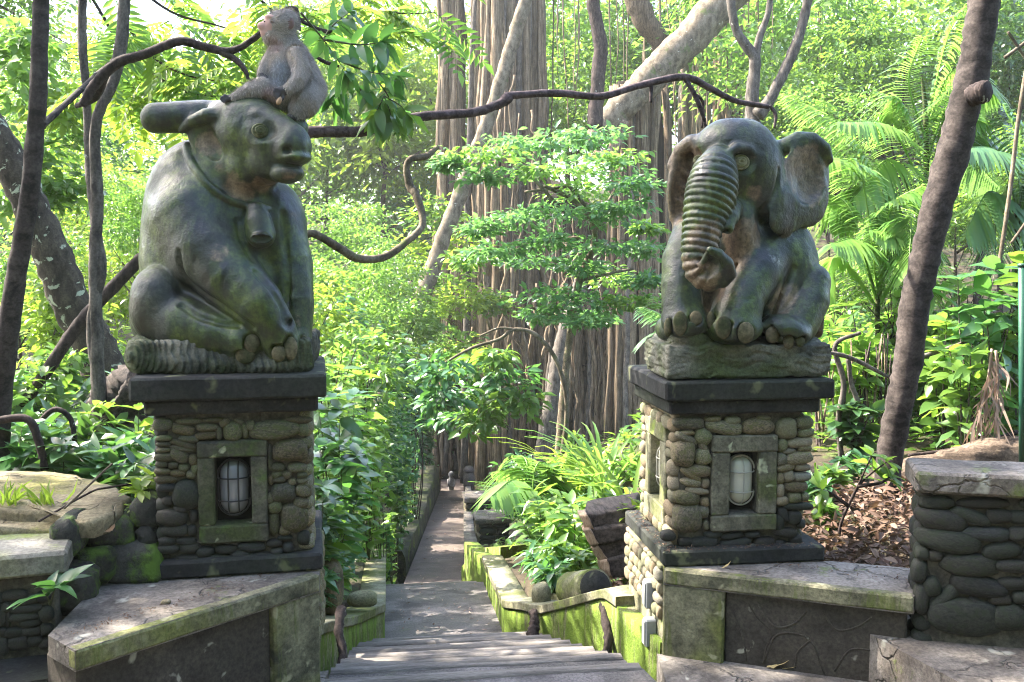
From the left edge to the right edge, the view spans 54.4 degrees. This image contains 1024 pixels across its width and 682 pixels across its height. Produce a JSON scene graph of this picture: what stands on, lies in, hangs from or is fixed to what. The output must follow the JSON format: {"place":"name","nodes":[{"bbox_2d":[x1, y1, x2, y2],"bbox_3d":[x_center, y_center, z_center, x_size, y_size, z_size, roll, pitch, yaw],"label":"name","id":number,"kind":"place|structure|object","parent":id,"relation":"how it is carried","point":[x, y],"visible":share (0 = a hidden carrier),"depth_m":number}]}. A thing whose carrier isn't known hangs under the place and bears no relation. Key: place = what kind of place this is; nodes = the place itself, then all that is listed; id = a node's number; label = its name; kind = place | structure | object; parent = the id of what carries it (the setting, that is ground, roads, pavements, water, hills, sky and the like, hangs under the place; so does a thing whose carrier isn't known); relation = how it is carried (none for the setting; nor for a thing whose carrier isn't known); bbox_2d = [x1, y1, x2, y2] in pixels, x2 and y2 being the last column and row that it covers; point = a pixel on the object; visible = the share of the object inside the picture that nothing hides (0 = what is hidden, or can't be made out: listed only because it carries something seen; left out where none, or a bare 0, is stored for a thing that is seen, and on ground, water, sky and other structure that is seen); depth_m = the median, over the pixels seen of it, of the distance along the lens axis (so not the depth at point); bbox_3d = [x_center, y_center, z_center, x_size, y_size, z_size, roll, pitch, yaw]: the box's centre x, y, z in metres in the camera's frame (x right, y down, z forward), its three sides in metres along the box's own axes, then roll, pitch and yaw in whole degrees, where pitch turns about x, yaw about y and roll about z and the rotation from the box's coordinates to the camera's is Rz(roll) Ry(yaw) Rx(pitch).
{"place":"outdoors","nodes":[
{"label":"outdoors","id":0,"kind":"place"},
{"bbox_2d":[128,0,301,95],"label":"feathery branch","id":1,"kind":"object","parent":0,"point":[223,37],"visible":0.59,"depth_m":6.53},
{"bbox_2d":[404,479,463,583],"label":"path","id":2,"kind":"structure","parent":0,"point":[444,567],"depth_m":16.30},
{"bbox_2d":[0,0,1021,215],"label":"sky","id":3,"kind":"structure","parent":0,"point":[150,11]},
{"bbox_2d":[0,115,1023,614],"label":"ground","id":4,"kind":"structure","parent":0,"point":[822,457],"depth_m":8.12},
{"bbox_2d":[0,419,67,471],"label":"understorey plant","id":5,"kind":"object","parent":4,"relation":"on","point":[15,449],"visible":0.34,"depth_m":4.96},
{"bbox_2d":[0,533,73,658],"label":"stone wall","id":6,"kind":"structure","parent":4,"relation":"on","point":[27,627],"depth_m":3.55},
{"bbox_2d":[13,356,80,422],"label":"understorey plant","id":7,"kind":"object","parent":4,"relation":"on","point":[58,389],"visible":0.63,"depth_m":6.68},
{"bbox_2d":[12,427,106,479],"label":"understorey plant","id":8,"kind":"object","parent":4,"relation":"on","point":[62,443],"visible":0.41,"depth_m":4.89},
{"bbox_2d":[0,222,118,368],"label":"forest tree","id":9,"kind":"object","parent":4,"relation":"on","point":[3,270],"visible":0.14,"depth_m":12.36},
{"bbox_2d":[0,0,129,470],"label":"slim tree","id":10,"kind":"object","parent":4,"relation":"on","point":[39,121],"visible":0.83,"depth_m":4.88},
{"bbox_2d":[74,31,260,107],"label":"arched branch","id":11,"kind":"object","parent":10,"relation":"attached to","point":[94,89],"visible":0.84,"depth_m":5.29},
{"bbox_2d":[0,13,131,381],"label":"leaning tree","id":12,"kind":"object","parent":4,"relation":"on","point":[60,275],"visible":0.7,"depth_m":9.02},
{"bbox_2d":[0,471,131,537],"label":"sandstone slab","id":13,"kind":"structure","parent":4,"relation":"on","point":[101,514],"depth_m":3.95},
{"bbox_2d":[0,272,133,369],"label":"bush","id":14,"kind":"object","parent":4,"relation":"on","point":[43,312],"visible":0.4,"depth_m":10.38},
{"bbox_2d":[0,201,139,343],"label":"forest tree","id":15,"kind":"object","parent":4,"relation":"on","point":[113,257],"visible":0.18,"depth_m":13.01},
{"bbox_2d":[0,0,142,247],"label":"forest tree","id":16,"kind":"object","parent":4,"relation":"on","point":[67,80],"visible":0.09,"depth_m":21.92},
{"bbox_2d":[15,253,138,412],"bbox_3d":[-2.890,-0.050,6.712,1.008,1.222,0.092,-1,5,-7],"label":"fallen branch","id":17,"kind":"object","parent":4,"relation":"on","point":[118,281],"visible":0.53,"depth_m":6.67},
{"bbox_2d":[0,119,157,356],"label":"forest tree","id":18,"kind":"object","parent":4,"relation":"on","point":[109,143],"visible":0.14,"depth_m":32.72},
{"bbox_2d":[0,98,161,298],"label":"forest tree","id":19,"kind":"object","parent":4,"relation":"on","point":[64,149],"visible":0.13,"depth_m":16.94},
{"bbox_2d":[77,0,129,440],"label":"twisted tree","id":20,"kind":"object","parent":4,"relation":"on","point":[97,261],"visible":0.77,"depth_m":5.70},
{"bbox_2d":[62,161,148,291],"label":"forest tree","id":21,"kind":"object","parent":4,"relation":"on","point":[128,231],"visible":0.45,"depth_m":11.20},
{"bbox_2d":[49,488,163,615],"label":"rubble wall","id":22,"kind":"structure","parent":4,"relation":"on","point":[125,550],"depth_m":3.84},
{"bbox_2d":[0,0,218,136],"bbox_3d":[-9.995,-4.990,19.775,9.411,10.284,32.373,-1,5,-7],"label":"overhanging tree","id":23,"kind":"object","parent":4,"relation":"on","point":[20,4],"visible":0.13,"depth_m":26.06},
{"bbox_2d":[76,365,147,451],"bbox_3d":[-2.681,0.574,6.238,1.023,0.943,1.262,-1,5,-7],"label":"rock","id":24,"kind":"object","parent":4,"relation":"on","point":[118,379],"visible":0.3,"depth_m":5.81},
{"bbox_2d":[74,443,154,500],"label":"understorey plant","id":25,"kind":"object","parent":4,"relation":"on","point":[144,460],"visible":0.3,"depth_m":4.74},
{"bbox_2d":[46,0,188,169],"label":"feathery branch","id":26,"kind":"object","parent":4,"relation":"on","point":[116,101],"visible":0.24,"depth_m":6.67},
{"bbox_2d":[47,571,320,681],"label":"wall","id":27,"kind":"structure","parent":4,"relation":"on","point":[264,627],"depth_m":3.65},
{"bbox_2d":[76,0,293,189],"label":"feathery branch","id":28,"kind":"object","parent":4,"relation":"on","point":[195,85],"visible":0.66,"depth_m":6.16},
{"bbox_2d":[112,0,336,189],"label":"forest tree","id":29,"kind":"object","parent":4,"relation":"on","point":[220,94],"visible":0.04,"depth_m":36.74},
{"bbox_2d":[115,0,422,221],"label":"forest tree","id":30,"kind":"object","parent":4,"relation":"on","point":[352,179],"visible":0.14,"depth_m":44.84},
{"bbox_2d":[309,530,325,670],"bbox_3d":[-1.185,1.288,4.374,0.704,0.790,0.609,-1,5,-7],"label":"rubble footing","id":31,"kind":"object","parent":4,"relation":"on","point":[322,603],"visible":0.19,"depth_m":4.50},
{"bbox_2d":[128,356,326,578],"bbox_3d":[-1.165,0.502,4.239,0.744,0.802,0.754,-1,5,-11],"label":"stone pedestal","id":32,"kind":"object","parent":31,"relation":"on","point":[234,478],"visible":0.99,"depth_m":3.93},
{"bbox_2d":[124,97,320,374],"bbox_3d":[-1.209,-0.448,4.147,0.783,1.121,0.683,-1,5,-7],"label":"bull statue","id":33,"kind":"object","parent":32,"relation":"on","point":[222,282],"visible":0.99,"depth_m":3.94},
{"bbox_2d":[220,5,328,120],"bbox_3d":[-0.966,-1.109,4.125,0.432,0.541,0.429,-1,5,-7],"label":"macaque","id":34,"kind":"object","parent":33,"relation":"on","point":[288,72],"visible":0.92,"depth_m":4.01},
{"bbox_2d":[229,0,413,93],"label":"feathery branch","id":35,"kind":"object","parent":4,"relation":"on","point":[315,18],"visible":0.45,"depth_m":6.21},
{"bbox_2d":[314,466,357,599],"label":"broad leaved shrub","id":36,"kind":"object","parent":4,"relation":"on","point":[322,503],"visible":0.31,"depth_m":5.29},
{"bbox_2d":[312,266,369,433],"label":"bush","id":37,"kind":"object","parent":4,"relation":"on","point":[318,323],"visible":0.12,"depth_m":13.99},
{"bbox_2d":[313,436,381,578],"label":"broad leaved shrub","id":38,"kind":"object","parent":4,"relation":"on","point":[347,484],"visible":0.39,"depth_m":5.95},
{"bbox_2d":[313,388,382,567],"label":"broad leaved shrub","id":39,"kind":"object","parent":4,"relation":"on","point":[350,426],"visible":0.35,"depth_m":6.13},
{"bbox_2d":[316,387,386,557],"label":"broad leaved shrub","id":40,"kind":"object","parent":4,"relation":"on","point":[354,392],"visible":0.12,"depth_m":6.97},
{"bbox_2d":[313,333,390,544],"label":"bush","id":41,"kind":"object","parent":4,"relation":"on","point":[345,343],"visible":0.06,"depth_m":9.41},
{"bbox_2d":[320,549,386,674],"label":"moss wall","id":42,"kind":"structure","parent":4,"relation":"on","point":[363,624],"depth_m":5.63},
{"bbox_2d":[238,0,469,347],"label":"forest tree","id":43,"kind":"object","parent":4,"relation":"on","point":[422,85],"visible":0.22,"depth_m":42.78},
{"bbox_2d":[287,33,424,316],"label":"forest tree","id":44,"kind":"object","parent":4,"relation":"on","point":[327,172],"visible":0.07,"depth_m":48.00},
{"bbox_2d":[300,0,418,135],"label":"leafy branch","id":45,"kind":"object","parent":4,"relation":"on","point":[383,48],"visible":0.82,"depth_m":4.75},
{"bbox_2d":[329,373,391,559],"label":"broad leaved shrub","id":46,"kind":"object","parent":4,"relation":"on","point":[377,455],"visible":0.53,"depth_m":8.44},
{"bbox_2d":[302,194,419,347],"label":"forest tree","id":47,"kind":"object","parent":4,"relation":"on","point":[354,230],"visible":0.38,"depth_m":21.31},
{"bbox_2d":[319,320,412,525],"bbox_3d":[-2.198,1.220,12.922,1.881,2.942,1.866,-1,5,-7],"label":"bush","id":48,"kind":"object","parent":4,"relation":"on","point":[368,350],"visible":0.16,"depth_m":13.00},
{"bbox_2d":[316,324,418,549],"bbox_3d":[-1.711,1.112,10.553,1.439,2.607,1.329,-1,5,-7],"label":"bush","id":49,"kind":"object","parent":4,"relation":"on","point":[385,369],"visible":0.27,"depth_m":10.39},
{"bbox_2d":[311,239,428,355],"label":"forest tree","id":50,"kind":"object","parent":4,"relation":"on","point":[379,279],"visible":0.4,"depth_m":16.54},
{"bbox_2d":[307,145,439,263],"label":"hooked branch","id":51,"kind":"object","parent":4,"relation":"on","point":[347,253],"visible":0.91,"depth_m":6.81},
{"bbox_2d":[314,293,434,513],"bbox_3d":[-2.349,1.085,15.003,2.390,3.674,2.064,-1,5,-7],"label":"bush","id":52,"kind":"object","parent":4,"relation":"on","point":[405,437],"visible":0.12,"depth_m":14.82},
{"bbox_2d":[320,246,454,507],"bbox_3d":[-2.691,0.748,19.852,3.179,5.312,2.699,-1,5,-7],"label":"forest tree","id":53,"kind":"object","parent":4,"relation":"on","point":[435,328],"visible":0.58,"depth_m":19.91},
{"bbox_2d":[308,158,471,292],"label":"forest tree","id":54,"kind":"object","parent":4,"relation":"on","point":[389,199],"visible":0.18,"depth_m":48.77},
{"bbox_2d":[303,0,493,92],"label":"feathery branch","id":55,"kind":"object","parent":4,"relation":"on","point":[398,20],"visible":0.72,"depth_m":7.24},
{"bbox_2d":[391,465,439,583],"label":"parapet","id":56,"kind":"structure","parent":4,"relation":"on","point":[415,528],"depth_m":17.88},
{"bbox_2d":[381,348,451,521],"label":"bush","id":57,"kind":"object","parent":4,"relation":"on","point":[414,440],"visible":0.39,"depth_m":16.96},
{"bbox_2d":[401,0,531,338],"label":"pale leaning tree","id":58,"kind":"object","parent":4,"relation":"on","point":[451,216],"visible":0.66,"depth_m":24.63},
{"bbox_2d":[313,0,622,205],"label":"forest tree","id":59,"kind":"object","parent":4,"relation":"on","point":[366,146],"visible":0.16,"depth_m":41.83},
{"bbox_2d":[404,327,568,455],"bbox_3d":[-0.307,0.669,12.066,2.072,1.674,1.867,-1,5,-7],"label":"arching sapling","id":60,"kind":"object","parent":4,"relation":"on","point":[500,364],"visible":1,"depth_m":11.68},
{"bbox_2d":[324,581,655,681],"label":"steps","id":61,"kind":"structure","parent":4,"relation":"on","point":[414,649],"depth_m":4.83},
{"bbox_2d":[472,510,511,543],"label":"wall pillar","id":62,"kind":"structure","parent":4,"relation":"on","point":[484,520],"depth_m":14.40},
{"bbox_2d":[12,381,1000,585],"bbox_3d":[-2.234,2.509,18.245,28.238,6.247,26.059,-1,5,-7],"label":"ground cover","id":63,"kind":"object","parent":4,"relation":"on","point":[624,435],"visible":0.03,"depth_m":8.22},
{"bbox_2d":[0,0,1023,310],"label":"distant forest","id":64,"kind":"object","parent":4,"relation":"on","point":[434,188],"visible":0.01,"depth_m":48.60},
{"bbox_2d":[471,455,577,518],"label":"palm","id":65,"kind":"object","parent":4,"relation":"on","point":[503,499],"visible":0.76,"depth_m":8.56},
{"bbox_2d":[502,478,579,561],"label":"leafy plant","id":66,"kind":"object","parent":4,"relation":"on","point":[533,520],"visible":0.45,"depth_m":7.40},
{"bbox_2d":[308,73,777,138],"bbox_3d":[0.281,-1.266,5.404,2.768,0.501,0.898,-1,5,-7],"label":"long branch","id":67,"kind":"object","parent":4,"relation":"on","point":[506,99],"visible":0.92,"depth_m":5.42},
{"bbox_2d":[355,95,428,147],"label":"leafy branch","id":68,"kind":"object","parent":67,"relation":"attached to","point":[383,124],"visible":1,"depth_m":4.78},
{"bbox_2d":[425,120,670,467],"bbox_3d":[0.560,-0.443,13.091,3.456,4.836,2.676,-1,5,-7],"label":"tiered tree","id":69,"kind":"object","parent":4,"relation":"on","point":[449,162],"visible":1,"depth_m":12.74},
{"bbox_2d":[428,0,673,179],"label":"forest tree","id":70,"kind":"object","parent":4,"relation":"on","point":[582,10],"visible":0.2,"depth_m":39.48},
{"bbox_2d":[533,278,587,462],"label":"tree trunk","id":71,"kind":"object","parent":4,"relation":"on","point":[548,428],"visible":0.42,"depth_m":20.28},
{"bbox_2d":[533,489,590,553],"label":"leafy plant","id":72,"kind":"object","parent":4,"relation":"on","point":[549,527],"visible":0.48,"depth_m":7.01},
{"bbox_2d":[464,542,661,681],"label":"moss wall","id":73,"kind":"structure","parent":4,"relation":"on","point":[576,619],"depth_m":5.42},
{"bbox_2d":[514,421,640,496],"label":"blade plant","id":74,"kind":"object","parent":4,"relation":"on","point":[599,455],"visible":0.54,"depth_m":8.42},
{"bbox_2d":[555,568,611,599],"bbox_3d":[0.397,1.382,5.569,0.266,0.304,0.400,-1,5,-7],"label":"cut log","id":75,"kind":"object","parent":4,"relation":"on","point":[572,584],"visible":0.56,"depth_m":5.43},
{"bbox_2d":[586,0,607,128],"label":"trunk","id":76,"kind":"object","parent":4,"relation":"on","point":[598,72],"visible":0.95,"depth_m":23.83},
{"bbox_2d":[546,17,661,185],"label":"forest tree","id":77,"kind":"object","parent":4,"relation":"on","point":[580,120],"visible":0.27,"depth_m":35.48},
{"bbox_2d":[577,492,640,577],"bbox_3d":[0.611,1.153,5.924,0.456,0.435,0.478,-1,5,-7],"label":"split log","id":78,"kind":"object","parent":4,"relation":"on","point":[604,529],"visible":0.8,"depth_m":5.78},
{"bbox_2d":[399,0,825,484],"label":"banyan tree","id":79,"kind":"object","parent":4,"relation":"on","point":[603,397],"visible":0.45,"depth_m":28.99},
{"bbox_2d":[372,185,522,431],"bbox_3d":[-1.727,-0.845,27.031,4.333,6.732,4.127,-1,5,-7],"label":"bush","id":80,"kind":"object","parent":79,"relation":"attached to","point":[483,302],"visible":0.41,"depth_m":26.57},
{"bbox_2d":[624,526,811,638],"bbox_3d":[0.976,1.252,4.799,0.752,0.588,0.693,-1,5,-7],"label":"rubble footing","id":81,"kind":"object","parent":4,"relation":"on","point":[641,561],"visible":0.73,"depth_m":4.72},
{"bbox_2d":[625,364,834,566],"bbox_3d":[1.001,0.551,4.734,0.777,0.824,0.724,-1,5,-7],"label":"stone pedestal","id":82,"kind":"object","parent":81,"relation":"on","point":[724,461],"visible":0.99,"depth_m":4.44},
{"bbox_2d":[644,118,833,378],"bbox_3d":[1.073,-0.427,4.558,0.866,1.156,0.799,-1,5,-7],"label":"elephant statue","id":83,"kind":"object","parent":82,"relation":"on","point":[745,284],"visible":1,"depth_m":4.39},
{"bbox_2d":[726,0,812,122],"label":"grey forked tree","id":84,"kind":"object","parent":4,"relation":"on","point":[751,51],"visible":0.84,"depth_m":16.14},
{"bbox_2d":[626,0,919,137],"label":"forest tree","id":85,"kind":"object","parent":4,"relation":"on","point":[782,35],"visible":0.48,"depth_m":29.45},
{"bbox_2d":[662,561,914,681],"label":"wall","id":86,"kind":"structure","parent":4,"relation":"on","point":[824,621],"depth_m":4.24},
{"bbox_2d":[692,6,914,141],"bbox_3d":[7.560,-3.220,27.073,5.591,10.963,5.332,-1,5,-7],"label":"forest tree","id":87,"kind":"object","parent":4,"relation":"on","point":[768,121],"visible":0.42,"depth_m":26.12},
{"bbox_2d":[773,79,903,334],"bbox_3d":[7.187,-2.030,23.142,3.394,7.706,3.468,-1,5,-7],"label":"forest tree","id":88,"kind":"object","parent":4,"relation":"on","point":[829,106],"visible":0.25,"depth_m":22.46},
{"bbox_2d":[822,357,884,433],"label":"tall leafy plant","id":89,"kind":"object","parent":4,"relation":"on","point":[862,381],"visible":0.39,"depth_m":7.57},
{"bbox_2d":[824,398,884,458],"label":"tall leafy plant","id":90,"kind":"object","parent":4,"relation":"on","point":[850,427],"visible":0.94,"depth_m":6.98},
{"bbox_2d":[808,444,905,541],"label":"sapling","id":91,"kind":"object","parent":4,"relation":"on","point":[885,473],"visible":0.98,"depth_m":5.04},
{"bbox_2d":[800,472,915,567],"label":"leaf litter","id":92,"kind":"object","parent":4,"relation":"on","point":[893,531],"visible":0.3,"depth_m":5.11},
{"bbox_2d":[829,285,901,422],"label":"tall leafy plant","id":93,"kind":"object","parent":4,"relation":"on","point":[858,350],"visible":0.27,"depth_m":8.02},
{"bbox_2d":[738,0,1022,314],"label":"forest tree","id":94,"kind":"object","parent":4,"relation":"on","point":[921,9],"visible":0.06,"depth_m":37.74},
{"bbox_2d":[745,0,1023,287],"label":"forest tree","id":95,"kind":"object","parent":4,"relation":"on","point":[953,7],"visible":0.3,"depth_m":28.98},
{"bbox_2d":[818,158,956,422],"bbox_3d":[2.973,-0.294,8.423,1.359,2.438,1.364,-1,5,-7],"label":"palm","id":96,"kind":"object","parent":4,"relation":"on","point":[887,239],"visible":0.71,"depth_m":8.08},
{"bbox_2d":[815,331,970,456],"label":"bare stems","id":97,"kind":"object","parent":4,"relation":"on","point":[836,354],"visible":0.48,"depth_m":7.02},
{"bbox_2d":[781,3,1010,292],"bbox_3d":[3.700,-1.017,9.385,2.735,4.159,1.366,-1,5,-7],"label":"palm","id":98,"kind":"object","parent":4,"relation":"on","point":[889,116],"visible":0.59,"depth_m":9.17},
{"bbox_2d":[815,216,990,330],"bbox_3d":[5.694,-0.337,15.903,2.709,3.356,2.432,-1,5,-7],"label":"forest tree","id":99,"kind":"object","parent":4,"relation":"on","point":[841,297],"visible":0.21,"depth_m":15.59},
{"bbox_2d":[873,0,1000,500],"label":"leaning bare tree","id":100,"kind":"object","parent":4,"relation":"on","point":[971,92],"visible":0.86,"depth_m":5.65},
{"bbox_2d":[871,436,1018,477],"bbox_3d":[2.688,0.912,6.404,1.841,0.638,0.371,-1,5,-7],"label":"fallen log","id":101,"kind":"object","parent":4,"relation":"on","point":[987,449],"visible":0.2,"depth_m":6.31},
{"bbox_2d":[869,615,1023,681],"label":"stone block","id":102,"kind":"structure","parent":4,"relation":"on","point":[909,658],"depth_m":3.89},
{"bbox_2d":[905,458,1023,647],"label":"stone wall","id":103,"kind":"structure","parent":102,"relation":"on","point":[966,560],"depth_m":3.94},
{"bbox_2d":[909,311,984,448],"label":"tall leafy plant","id":104,"kind":"object","parent":4,"relation":"on","point":[933,390],"visible":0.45,"depth_m":7.29},
{"bbox_2d":[879,125,1022,306],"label":"forest tree","id":105,"kind":"object","parent":4,"relation":"on","point":[956,218],"visible":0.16,"depth_m":19.08},
{"bbox_2d":[899,0,1023,312],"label":"forest tree","id":106,"kind":"object","parent":4,"relation":"on","point":[999,50],"visible":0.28,"depth_m":25.99},
{"bbox_2d":[925,339,1012,447],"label":"tall leafy plant","id":107,"kind":"object","parent":4,"relation":"on","point":[956,397],"visible":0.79,"depth_m":6.65},
{"bbox_2d":[932,255,1018,446],"bbox_3d":[3.281,0.125,6.866,0.807,1.437,0.886,-1,5,-7],"label":"tall leafy plant","id":108,"kind":"object","parent":4,"relation":"on","point":[993,326],"visible":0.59,"depth_m":6.85},
{"bbox_2d":[945,103,1023,310],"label":"palm","id":109,"kind":"object","parent":4,"relation":"on","point":[980,230],"visible":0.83,"depth_m":8.63},
{"bbox_2d":[962,348,1018,445],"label":"dead frond","id":110,"kind":"object","parent":4,"relation":"on","point":[997,399],"visible":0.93,"depth_m":6.45},
{"bbox_2d":[980,251,1023,435],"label":"tall leafy plant","id":111,"kind":"object","parent":4,"relation":"on","point":[1017,256],"visible":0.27,"depth_m":7.16},
{"bbox_2d":[997,31,1023,268],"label":"bare stems","id":112,"kind":"object","parent":4,"relation":"on","point":[1014,150],"visible":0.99,"depth_m":6.89},
{"bbox_2d":[1017,263,1023,461],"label":"green post","id":113,"kind":"object","parent":4,"relation":"on","point":[1020,266],"visible":0.84,"depth_m":5.40},
{"bbox_3d":[-2.170,1.475,3.284,1.270,0.400,0.420,-1,5,-7],"label":"stone ledge","id":114,"kind":"object","parent":4,"relation":"on","visible":0},
{"bbox_2d":[0,654,47,681],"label":"stone ledge","id":115,"kind":"object","parent":114,"relation":"on","point":[28,669],"depth_m":3.46},
{"bbox_2d":[657,654,866,681],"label":"pavement","id":116,"kind":"structure","parent":0,"point":[673,669],"depth_m":4.20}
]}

